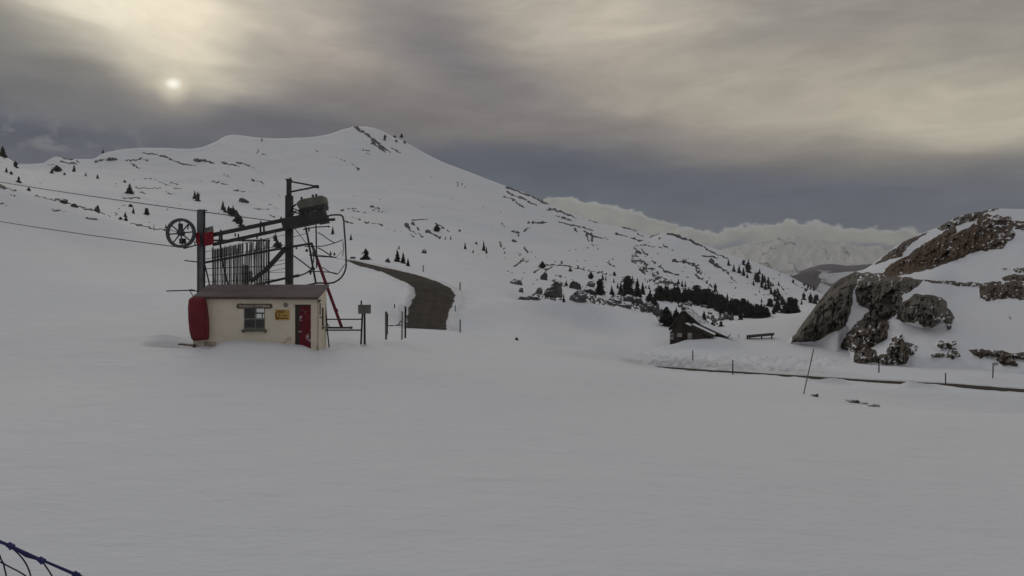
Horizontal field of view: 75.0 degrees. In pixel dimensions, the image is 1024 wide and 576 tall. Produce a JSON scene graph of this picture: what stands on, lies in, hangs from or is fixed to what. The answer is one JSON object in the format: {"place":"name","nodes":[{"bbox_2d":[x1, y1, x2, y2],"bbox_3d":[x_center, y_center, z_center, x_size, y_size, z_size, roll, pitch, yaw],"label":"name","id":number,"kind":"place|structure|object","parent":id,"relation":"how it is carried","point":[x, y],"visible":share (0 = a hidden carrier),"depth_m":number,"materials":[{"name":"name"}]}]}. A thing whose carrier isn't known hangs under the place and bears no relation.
{"place":"outdoors","nodes":[
{"label":"outdoors","id":0,"kind":"place"},
{"bbox_2d":[0,540,82,575],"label":"safety net","id":1,"kind":"object","parent":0,"point":[26,554],"visible":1,"depth_m":1.90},
{"bbox_2d":[344,259,455,329],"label":"road","id":2,"kind":"structure","parent":0,"point":[430,306],"depth_m":90.95,"materials":[{"name":"asphalt"}]},
{"bbox_2d":[0,126,823,325],"bbox_3d":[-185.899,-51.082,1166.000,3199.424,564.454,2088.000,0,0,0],"label":"mountain","id":3,"kind":"structure","parent":0,"point":[388,196],"depth_m":655.22,"materials":[{"name":"snow"}]},
{"bbox_2d":[0,146,10,158],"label":"conifer tree","id":4,"kind":"object","parent":3,"relation":"on","point":[2,153],"visible":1,"depth_m":551.95,"materials":[{"name":"green plant"}]},
{"bbox_2d":[52,165,62,171],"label":"boulder","id":5,"kind":"object","parent":3,"relation":"on","point":[56,168],"visible":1,"depth_m":738.28,"materials":[{"name":"grey stone"}]},
{"bbox_2d":[106,157,116,160],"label":"boulder","id":6,"kind":"object","parent":3,"relation":"on","point":[111,159],"visible":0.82,"depth_m":867.21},
{"bbox_2d":[124,184,134,193],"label":"conifer tree","id":7,"kind":"object","parent":3,"relation":"on","point":[129,190],"visible":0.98,"depth_m":484.48,"materials":[{"name":"green plant"}]},
{"bbox_2d":[230,206,235,216],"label":"conifer tree","id":8,"kind":"object","parent":3,"relation":"on","point":[233,211],"visible":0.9,"depth_m":474.38,"materials":[{"name":"green plant"}]},
{"bbox_2d":[238,217,242,226],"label":"conifer tree","id":9,"kind":"object","parent":3,"relation":"on","point":[240,223],"visible":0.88,"depth_m":415.92,"materials":[{"name":"green plant"}]},
{"bbox_2d":[239,198,248,202],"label":"boulder","id":10,"kind":"object","parent":3,"relation":"on","point":[243,200],"visible":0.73,"depth_m":601.07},
{"bbox_2d":[360,248,369,259],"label":"conifer tree","id":11,"kind":"object","parent":3,"relation":"on","point":[365,255],"visible":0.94,"depth_m":181.07,"materials":[{"name":"green plant"}]},
{"bbox_2d":[394,249,400,261],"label":"conifer tree","id":12,"kind":"object","parent":3,"relation":"on","point":[397,257],"visible":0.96,"depth_m":208.94,"materials":[{"name":"green plant"}]},
{"bbox_2d":[401,252,405,263],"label":"conifer tree","id":13,"kind":"object","parent":3,"relation":"on","point":[403,259],"visible":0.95,"depth_m":203.83,"materials":[{"name":"green plant"}]},
{"bbox_2d":[433,224,440,231],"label":"conifer tree","id":14,"kind":"object","parent":3,"relation":"on","point":[437,228],"visible":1,"depth_m":511.75,"materials":[{"name":"green plant"}]},
{"bbox_2d":[510,279,522,284],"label":"boulder","id":15,"kind":"object","parent":3,"relation":"on","point":[516,281],"visible":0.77,"depth_m":235.12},
{"bbox_2d":[535,287,542,294],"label":"boulder","id":16,"kind":"object","parent":3,"relation":"on","point":[539,290],"visible":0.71,"depth_m":204.20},
{"bbox_2d":[540,272,547,279],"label":"boulder","id":17,"kind":"object","parent":3,"relation":"on","point":[544,276],"visible":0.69,"depth_m":298.61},
{"bbox_2d":[543,281,562,297],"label":"boulder","id":18,"kind":"object","parent":3,"relation":"on","point":[554,289],"visible":0.63,"depth_m":204.82,"materials":[{"name":"stone"}]},
{"bbox_2d":[569,280,580,289],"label":"boulder","id":19,"kind":"object","parent":3,"relation":"on","point":[574,284],"visible":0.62,"depth_m":274.08,"materials":[{"name":"stone"}]},
{"bbox_2d":[581,288,596,292],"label":"boulder","id":20,"kind":"object","parent":3,"relation":"on","point":[588,290],"visible":0.65,"depth_m":268.88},
{"bbox_2d":[586,280,594,286],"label":"boulder","id":21,"kind":"object","parent":3,"relation":"on","point":[590,283],"visible":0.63,"depth_m":306.52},
{"bbox_2d":[595,279,606,294],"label":"conifer tree","id":22,"kind":"object","parent":3,"relation":"on","point":[599,289],"visible":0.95,"depth_m":272.18,"materials":[{"name":"green plant"}]},
{"bbox_2d":[604,297,621,304],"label":"boulder","id":23,"kind":"object","parent":3,"relation":"on","point":[614,300],"visible":0.69,"depth_m":245.26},
{"bbox_2d":[617,302,631,308],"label":"boulder","id":24,"kind":"object","parent":3,"relation":"on","point":[628,305],"visible":0.59,"depth_m":243.75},
{"bbox_2d":[619,276,636,296],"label":"conifer tree","id":25,"kind":"object","parent":3,"relation":"on","point":[627,288],"visible":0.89,"depth_m":314.81,"materials":[{"name":"green plant"}]},
{"bbox_2d":[621,294,635,303],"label":"boulder","id":26,"kind":"object","parent":3,"relation":"on","point":[629,298],"visible":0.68,"depth_m":280.20,"materials":[{"name":"stone"}]},
{"bbox_2d":[633,279,641,297],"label":"conifer tree","id":27,"kind":"object","parent":3,"relation":"on","point":[638,291],"visible":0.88,"depth_m":325.36,"materials":[{"name":"green plant"}]},
{"bbox_2d":[635,297,643,304],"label":"boulder","id":28,"kind":"object","parent":3,"relation":"on","point":[639,300],"visible":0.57,"depth_m":282.87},
{"bbox_2d":[640,301,653,312],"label":"boulder","id":29,"kind":"object","parent":3,"relation":"on","point":[648,306],"visible":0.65,"depth_m":255.68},
{"bbox_2d":[645,290,654,307],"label":"conifer tree","id":30,"kind":"object","parent":3,"relation":"on","point":[649,297],"visible":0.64,"depth_m":282.37,"materials":[{"name":"green plant"}]},
{"bbox_2d":[653,304,659,315],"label":"boulder","id":31,"kind":"object","parent":3,"relation":"on","point":[656,311],"visible":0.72,"depth_m":246.80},
{"bbox_2d":[653,286,666,299],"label":"conifer tree","id":32,"kind":"object","parent":3,"relation":"on","point":[661,290],"visible":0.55,"depth_m":338.46,"materials":[{"name":"green plant"}]},
{"bbox_2d":[664,285,673,301],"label":"conifer tree","id":33,"kind":"object","parent":3,"relation":"on","point":[667,292],"visible":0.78,"depth_m":348.35,"materials":[{"name":"green plant"}]},
{"bbox_2d":[674,292,680,302],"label":"conifer tree","id":34,"kind":"object","parent":3,"relation":"on","point":[677,299],"visible":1,"depth_m":353.47,"materials":[{"name":"green plant"}]},
{"bbox_2d":[678,288,683,302],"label":"conifer tree","id":35,"kind":"object","parent":3,"relation":"on","point":[680,297],"visible":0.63,"depth_m":363.44,"materials":[{"name":"green plant"}]},
{"bbox_2d":[690,285,700,293],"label":"conifer tree","id":36,"kind":"object","parent":3,"relation":"on","point":[696,288],"visible":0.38,"depth_m":413.16,"materials":[{"name":"green plant"}]},
{"bbox_2d":[693,293,697,304],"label":"conifer tree","id":37,"kind":"object","parent":3,"relation":"on","point":[695,302],"visible":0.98,"depth_m":353.60,"materials":[{"name":"green plant"}]},
{"bbox_2d":[701,291,709,304],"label":"conifer tree","id":38,"kind":"object","parent":3,"relation":"on","point":[705,298],"visible":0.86,"depth_m":355.28,"materials":[{"name":"green plant"}]},
{"bbox_2d":[706,295,714,307],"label":"conifer tree","id":39,"kind":"object","parent":3,"relation":"on","point":[710,304],"visible":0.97,"depth_m":335.26,"materials":[{"name":"green plant"}]},
{"bbox_2d":[713,294,727,305],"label":"conifer tree","id":40,"kind":"object","parent":3,"relation":"on","point":[720,299],"visible":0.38,"depth_m":339.74,"materials":[{"name":"green plant"}]},
{"bbox_2d":[717,302,724,313],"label":"conifer tree","id":41,"kind":"object","parent":3,"relation":"on","point":[720,308],"visible":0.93,"depth_m":300.51,"materials":[{"name":"green plant"}]},
{"bbox_2d":[718,299,727,310],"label":"conifer tree","id":42,"kind":"object","parent":3,"relation":"on","point":[724,301],"visible":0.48,"depth_m":318.83,"materials":[{"name":"green plant"}]},
{"bbox_2d":[723,312,728,319],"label":"boulder","id":43,"kind":"object","parent":3,"relation":"on","point":[725,315],"visible":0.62,"depth_m":255.76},
{"bbox_2d":[722,301,738,315],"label":"conifer tree","id":44,"kind":"object","parent":3,"relation":"on","point":[730,309],"visible":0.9,"depth_m":285.46,"materials":[{"name":"green plant"}]},
{"bbox_2d":[737,310,743,319],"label":"conifer tree","id":45,"kind":"object","parent":3,"relation":"on","point":[740,315],"visible":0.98,"depth_m":246.62,"materials":[{"name":"green plant"}]},
{"bbox_2d":[738,298,746,312],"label":"conifer tree","id":46,"kind":"object","parent":3,"relation":"on","point":[743,304],"visible":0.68,"depth_m":297.66,"materials":[{"name":"green plant"}]},
{"bbox_2d":[743,304,751,317],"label":"conifer tree","id":47,"kind":"object","parent":3,"relation":"on","point":[747,314],"visible":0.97,"depth_m":253.94,"materials":[{"name":"green plant"}]},
{"bbox_2d":[745,260,752,272],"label":"conifer tree","id":48,"kind":"object","parent":3,"relation":"on","point":[748,268],"visible":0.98,"depth_m":695.26,"materials":[{"name":"green plant"}]},
{"bbox_2d":[743,303,754,316],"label":"conifer tree","id":49,"kind":"object","parent":3,"relation":"on","point":[751,308],"visible":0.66,"depth_m":255.72,"materials":[{"name":"green plant"}]},
{"bbox_2d":[749,306,760,318],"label":"conifer tree","id":50,"kind":"object","parent":3,"relation":"on","point":[757,313],"visible":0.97,"depth_m":248.01,"materials":[{"name":"green plant"}]},
{"bbox_2d":[754,303,767,318],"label":"conifer tree","id":51,"kind":"object","parent":3,"relation":"on","point":[762,310],"visible":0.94,"depth_m":248.03,"materials":[{"name":"green plant"}]},
{"bbox_2d":[766,298,774,306],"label":"conifer tree","id":52,"kind":"object","parent":3,"relation":"on","point":[770,302],"visible":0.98,"depth_m":406.19,"materials":[{"name":"green plant"}]},
{"bbox_2d":[772,295,781,310],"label":"conifer tree","id":53,"kind":"object","parent":3,"relation":"on","point":[778,303],"visible":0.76,"depth_m":375.75,"materials":[{"name":"green plant"}]},
{"bbox_2d":[779,297,800,313],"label":"conifer tree","id":54,"kind":"object","parent":3,"relation":"on","point":[789,308],"visible":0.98,"depth_m":289.32,"materials":[{"name":"green plant"}]},
{"bbox_2d":[793,298,800,312],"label":"conifer tree","id":55,"kind":"object","parent":3,"relation":"on","point":[795,302],"visible":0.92,"depth_m":288.74,"materials":[{"name":"green plant"}]},
{"bbox_2d":[0,184,1023,575],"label":"ground","id":56,"kind":"structure","parent":0,"point":[560,436],"depth_m":16.75,"materials":[{"name":"snow"}]},
{"bbox_2d":[178,343,195,346],"bbox_3d":[-15.952,2.805,32.719,1.126,0.139,0.577,0,0,10],"label":"plank","id":57,"kind":"object","parent":56,"relation":"on","point":[192,345],"visible":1,"depth_m":32.58,"materials":[{"name":"brown wood"}]},
{"bbox_2d":[166,177,346,326],"bbox_3d":[-13.413,-1.381,35.500,9.316,9.182,1.800,0,0,0],"label":"tow drive station","id":58,"kind":"object","parent":56,"relation":"on","point":[312,210],"visible":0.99,"depth_m":35.46,"materials":[{"name":"grey metal"}]},
{"bbox_2d":[0,221,173,246],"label":"haul rope","id":59,"kind":"object","parent":58,"relation":"attached to","point":[91,235],"visible":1,"depth_m":39.28,"materials":[{"name":"metal"}]},
{"bbox_2d":[1,182,271,220],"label":"haul rope","id":60,"kind":"object","parent":58,"relation":"attached to","point":[141,203],"visible":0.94,"depth_m":38.15,"materials":[{"name":"metal"}]},
{"bbox_2d":[212,249,213,284],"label":"tow hanger","id":61,"kind":"object","parent":58,"relation":"hanging from","point":[212,270],"visible":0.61,"depth_m":35.79,"materials":[{"name":"paint"}]},
{"bbox_2d":[214,250,215,284],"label":"tow hanger","id":62,"kind":"object","parent":58,"relation":"hanging from","point":[215,265],"visible":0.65,"depth_m":35.72,"materials":[{"name":"metal"}]},
{"bbox_2d":[228,245,230,284],"bbox_3d":[-15.146,-1.081,35.680,0.195,2.453,0.193,0,0,-11],"label":"tow hanger","id":63,"kind":"object","parent":58,"relation":"hanging from","point":[229,265],"visible":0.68,"depth_m":35.68,"materials":[{"name":"metal"}]},
{"bbox_2d":[233,245,233,284],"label":"tow hanger","id":64,"kind":"object","parent":58,"relation":"hanging from","point":[233,265],"visible":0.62,"depth_m":35.81,"materials":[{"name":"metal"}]},
{"bbox_2d":[234,244,234,284],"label":"tow hanger","id":65,"kind":"object","parent":58,"relation":"hanging from","point":[234,264],"visible":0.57,"depth_m":35.90,"materials":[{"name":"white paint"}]},
{"bbox_2d":[235,244,236,284],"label":"tow hanger","id":66,"kind":"object","parent":58,"relation":"hanging from","point":[235,265],"visible":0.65,"depth_m":35.70,"materials":[{"name":"paint"}]},
{"bbox_2d":[237,244,238,284],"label":"tow hanger","id":67,"kind":"object","parent":58,"relation":"hanging from","point":[238,265],"visible":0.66,"depth_m":35.74,"materials":[{"name":"paint"}]},
{"bbox_2d":[239,243,239,284],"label":"tow hanger","id":68,"kind":"object","parent":58,"relation":"hanging from","point":[239,264],"visible":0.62,"depth_m":35.81,"materials":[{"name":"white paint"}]},
{"bbox_2d":[240,243,240,284],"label":"tow hanger","id":69,"kind":"object","parent":58,"relation":"hanging from","point":[240,264],"visible":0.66,"depth_m":35.69,"materials":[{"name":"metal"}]},
{"bbox_2d":[241,244,241,284],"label":"tow hanger","id":70,"kind":"object","parent":58,"relation":"hanging from","point":[241,264],"visible":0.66,"depth_m":35.77,"materials":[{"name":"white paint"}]},
{"bbox_2d":[242,242,243,284],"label":"tow hanger","id":71,"kind":"object","parent":58,"relation":"hanging from","point":[242,261],"visible":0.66,"depth_m":35.70,"materials":[{"name":"metal"}]},
{"bbox_2d":[244,252,246,284],"bbox_3d":[-14.291,-0.686,35.710,0.195,2.453,0.193,0,0,-12],"label":"tow hanger","id":72,"kind":"object","parent":58,"relation":"hanging from","point":[245,266],"visible":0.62,"depth_m":35.69,"materials":[{"name":"metal"}]},
{"bbox_2d":[246,242,247,284],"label":"tow hanger","id":73,"kind":"object","parent":58,"relation":"hanging from","point":[247,261],"visible":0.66,"depth_m":35.75,"materials":[{"name":"paint"}]},
{"bbox_2d":[249,244,250,284],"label":"tow hanger","id":74,"kind":"object","parent":58,"relation":"hanging from","point":[249,261],"visible":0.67,"depth_m":35.72,"materials":[{"name":"metal"}]},
{"bbox_2d":[250,241,252,284],"bbox_3d":[-13.932,-1.274,35.719,0.195,2.453,0.193,1,0,-4],"label":"tow hanger","id":75,"kind":"object","parent":58,"relation":"hanging from","point":[251,258],"visible":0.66,"depth_m":35.70,"materials":[{"name":"metal"}]},
{"bbox_2d":[255,241,256,284],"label":"tow hanger","id":76,"kind":"object","parent":58,"relation":"hanging from","point":[256,262],"visible":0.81,"depth_m":35.69,"materials":[{"name":"paint"}]},
{"bbox_2d":[257,241,260,284],"bbox_3d":[-13.562,-1.387,35.746,0.193,2.453,0.195,0,-1,-35],"label":"tow hanger","id":77,"kind":"object","parent":58,"relation":"hanging from","point":[258,264],"visible":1,"depth_m":35.72,"materials":[{"name":"metal"}]},
{"bbox_2d":[259,241,260,282],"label":"tow hanger","id":78,"kind":"object","parent":58,"relation":"hanging from","point":[260,258],"visible":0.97,"depth_m":35.83,"materials":[{"name":"grey metal"}]},
{"bbox_2d":[261,239,261,284],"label":"tow hanger","id":79,"kind":"object","parent":58,"relation":"hanging from","point":[261,260],"visible":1,"depth_m":35.78,"materials":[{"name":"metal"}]},
{"bbox_2d":[260,240,262,283],"bbox_3d":[-13.409,-1.418,35.811,0.195,2.453,0.193,0,0,37],"label":"tow hanger","id":80,"kind":"object","parent":58,"relation":"hanging from","point":[262,260],"visible":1,"depth_m":35.81,"materials":[{"name":"white paint"}]},
{"bbox_2d":[262,240,263,284],"bbox_3d":[-13.298,-1.397,35.765,0.195,2.453,0.193,0,0,-14],"label":"tow hanger","id":81,"kind":"object","parent":58,"relation":"hanging from","point":[263,262],"visible":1,"depth_m":35.74,"materials":[{"name":"metal"}]},
{"bbox_2d":[265,238,267,283],"bbox_3d":[-13.173,-1.456,35.716,0.195,2.453,0.193,1,0,-9],"label":"tow hanger","id":82,"kind":"object","parent":58,"relation":"hanging from","point":[266,257],"visible":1,"depth_m":35.70,"materials":[{"name":"metal"}]},
{"bbox_2d":[266,238,269,283],"bbox_3d":[-13.035,-1.458,35.690,0.195,2.453,0.193,1,0,39],"label":"tow hanger","id":83,"kind":"object","parent":58,"relation":"hanging from","point":[268,263],"visible":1,"depth_m":35.65,"materials":[{"name":"metal"}]},
{"bbox_2d":[192,285,328,350],"bbox_3d":[-12.625,1.888,33.697,6.299,4.137,1.825,0,0,0],"label":"lift hut","id":84,"kind":"object","parent":56,"relation":"on","point":[294,314],"visible":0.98,"depth_m":33.00,"materials":[{"name":"beige paint"}]},
{"bbox_2d":[166,289,198,295],"bbox_3d":[-16.556,0.259,33.453,1.594,0.416,0.342,0,0,0],"label":"cable arm","id":85,"kind":"object","parent":84,"relation":"attached to","point":[190,290],"visible":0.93,"depth_m":33.48},
{"bbox_2d":[188,297,208,340],"bbox_3d":[-15.315,1.512,32.762,1.086,2.160,0.759,0,0,0],"label":"crash pad","id":86,"kind":"object","parent":84,"relation":"attached to","point":[198,318],"visible":1,"depth_m":32.52,"materials":[{"name":"fabric"}]},
{"bbox_2d":[241,309,266,332],"bbox_3d":[-12.741,1.576,32.975,1.213,1.279,0.230,0,0,0],"label":"window","id":87,"kind":"structure","parent":84,"relation":"in","point":[255,329],"depth_m":33.02,"materials":[{"name":"grey paint"}]},
{"bbox_2d":[298,306,310,347],"bbox_3d":[-10.261,2.416,33.023,0.607,3.081,0.105,0,0,0],"label":"door","id":88,"kind":"structure","parent":84,"relation":"in","point":[305,311],"depth_m":33.03,"materials":[{"name":"red paint"}]},
{"bbox_2d":[322,308,325,328],"bbox_3d":[-9.530,1.524,33.750,0.088,1.053,0.400,0,0,0],"label":"window","id":89,"kind":"structure","parent":84,"relation":"in","point":[322,308],"depth_m":33.62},
{"bbox_2d":[325,309,361,347],"bbox_3d":[-8.729,1.751,34.476,1.936,2.630,0.528,0,0,-4],"label":"railing","id":90,"kind":"object","parent":84,"relation":"attached to","point":[349,328],"visible":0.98,"depth_m":34.30,"materials":[{"name":"metal"}]},
{"bbox_2d":[358,301,370,344],"bbox_3d":[-7.594,1.794,34.435,0.724,2.292,0.530,0,0,0],"label":"signboard on posts","id":91,"kind":"object","parent":56,"relation":"on","point":[364,309],"visible":1,"depth_m":34.48,"materials":[{"name":"grey wood"}]},
{"bbox_2d":[385,312,387,339],"bbox_3d":[-6.873,2.060,36.600,0.130,1.541,0.239,0,0,26],"label":"gate post","id":92,"kind":"object","parent":56,"relation":"on","point":[386,323],"visible":1,"depth_m":36.50,"materials":[{"name":"grey wood"}]},
{"bbox_2d":[401,311,402,339],"bbox_3d":[-6.074,2.078,36.850,0.111,1.567,0.100,0,0,0],"label":"gate post","id":93,"kind":"object","parent":56,"relation":"on","point":[402,327],"visible":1,"depth_m":36.80,"materials":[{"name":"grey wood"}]},
{"bbox_2d":[404,306,405,337],"bbox_3d":[-5.937,1.911,37.175,0.140,1.775,0.150,0,0,0],"label":"gate post","id":94,"kind":"object","parent":56,"relation":"on","point":[405,324],"visible":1,"depth_m":37.10,"materials":[{"name":"grey wood"}]},
{"bbox_2d":[517,296,528,299],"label":"boulder","id":95,"kind":"object","parent":56,"relation":"on","point":[522,298],"visible":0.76,"depth_m":113.39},
{"bbox_2d":[527,295,537,299],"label":"boulder","id":96,"kind":"object","parent":56,"relation":"on","point":[530,297],"visible":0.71,"depth_m":114.93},
{"bbox_2d":[569,290,586,302],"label":"boulder","id":97,"kind":"object","parent":56,"relation":"on","point":[579,296],"visible":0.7,"depth_m":118.32,"materials":[{"name":"stone"}]},
{"bbox_2d":[656,307,674,326],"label":"conifer tree","id":98,"kind":"object","parent":56,"relation":"on","point":[666,319],"visible":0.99,"depth_m":102.69,"materials":[{"name":"green plant"}]},
{"bbox_2d":[672,307,678,319],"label":"conifer tree","id":99,"kind":"object","parent":56,"relation":"on","point":[676,313],"visible":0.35,"depth_m":104.19,"materials":[{"name":"green plant"}]},
{"bbox_2d":[669,307,730,343],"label":"cabin","id":100,"kind":"object","parent":56,"relation":"on","point":[689,324],"visible":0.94,"depth_m":87.08,"materials":[{"name":"brown wood"}]},
{"bbox_2d":[746,333,773,338],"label":"wooden trough","id":101,"kind":"object","parent":56,"relation":"on","point":[759,335],"visible":0.86,"depth_m":92.09,"materials":[{"name":"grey wood"}]},
{"bbox_2d":[803,349,813,393],"bbox_3d":[16.292,4.732,36.710,0.674,2.810,0.052,0,0,0],"label":"snow pole","id":102,"kind":"object","parent":56,"relation":"on","point":[808,371],"visible":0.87,"depth_m":36.69,"materials":[{"name":"grey wood"}]},
{"bbox_2d":[841,398,859,402],"bbox_3d":[18.519,6.163,36.563,0.955,0.292,0.781,0,0,-38],"label":"boulder","id":103,"kind":"object","parent":56,"relation":"on","point":[851,400],"visible":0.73,"depth_m":36.36,"materials":[{"name":"stone"}]},
{"bbox_2d":[992,362,997,377],"bbox_3d":[44.130,7.591,60.963,0.565,1.588,0.111,0,0,0],"label":"road sign","id":104,"kind":"object","parent":56,"relation":"on","point":[995,364],"visible":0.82,"depth_m":60.92,"materials":[{"name":"grey metal"}]},
{"bbox_2d":[0,0,1023,249],"label":"sky","id":105,"kind":"structure","parent":0,"point":[717,124],"materials":[{"name":"grey"}]},
{"bbox_2d":[720,235,889,275],"bbox_3d":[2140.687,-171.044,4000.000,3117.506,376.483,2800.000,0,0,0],"label":"distant mountain","id":106,"kind":"structure","parent":0,"point":[792,256],"depth_m":3984.31,"materials":[{"name":"snow"}]},
{"bbox_2d":[790,271,855,294],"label":"distant spur","id":107,"kind":"structure","parent":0,"point":[821,282],"depth_m":1698.23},
{"bbox_2d":[800,264,871,272],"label":"distant spur","id":108,"kind":"structure","parent":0,"point":[832,268],"depth_m":2290.36,"materials":[{"name":"stone"}]},
{"bbox_2d":[655,366,1023,391],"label":"road","id":109,"kind":"structure","parent":0,"point":[954,385],"depth_m":50.88,"materials":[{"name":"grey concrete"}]},
{"bbox_2d":[787,209,1023,373],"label":"hill","id":110,"kind":"structure","parent":0,"point":[949,294],"depth_m":88.14,"materials":[{"name":"snow"}]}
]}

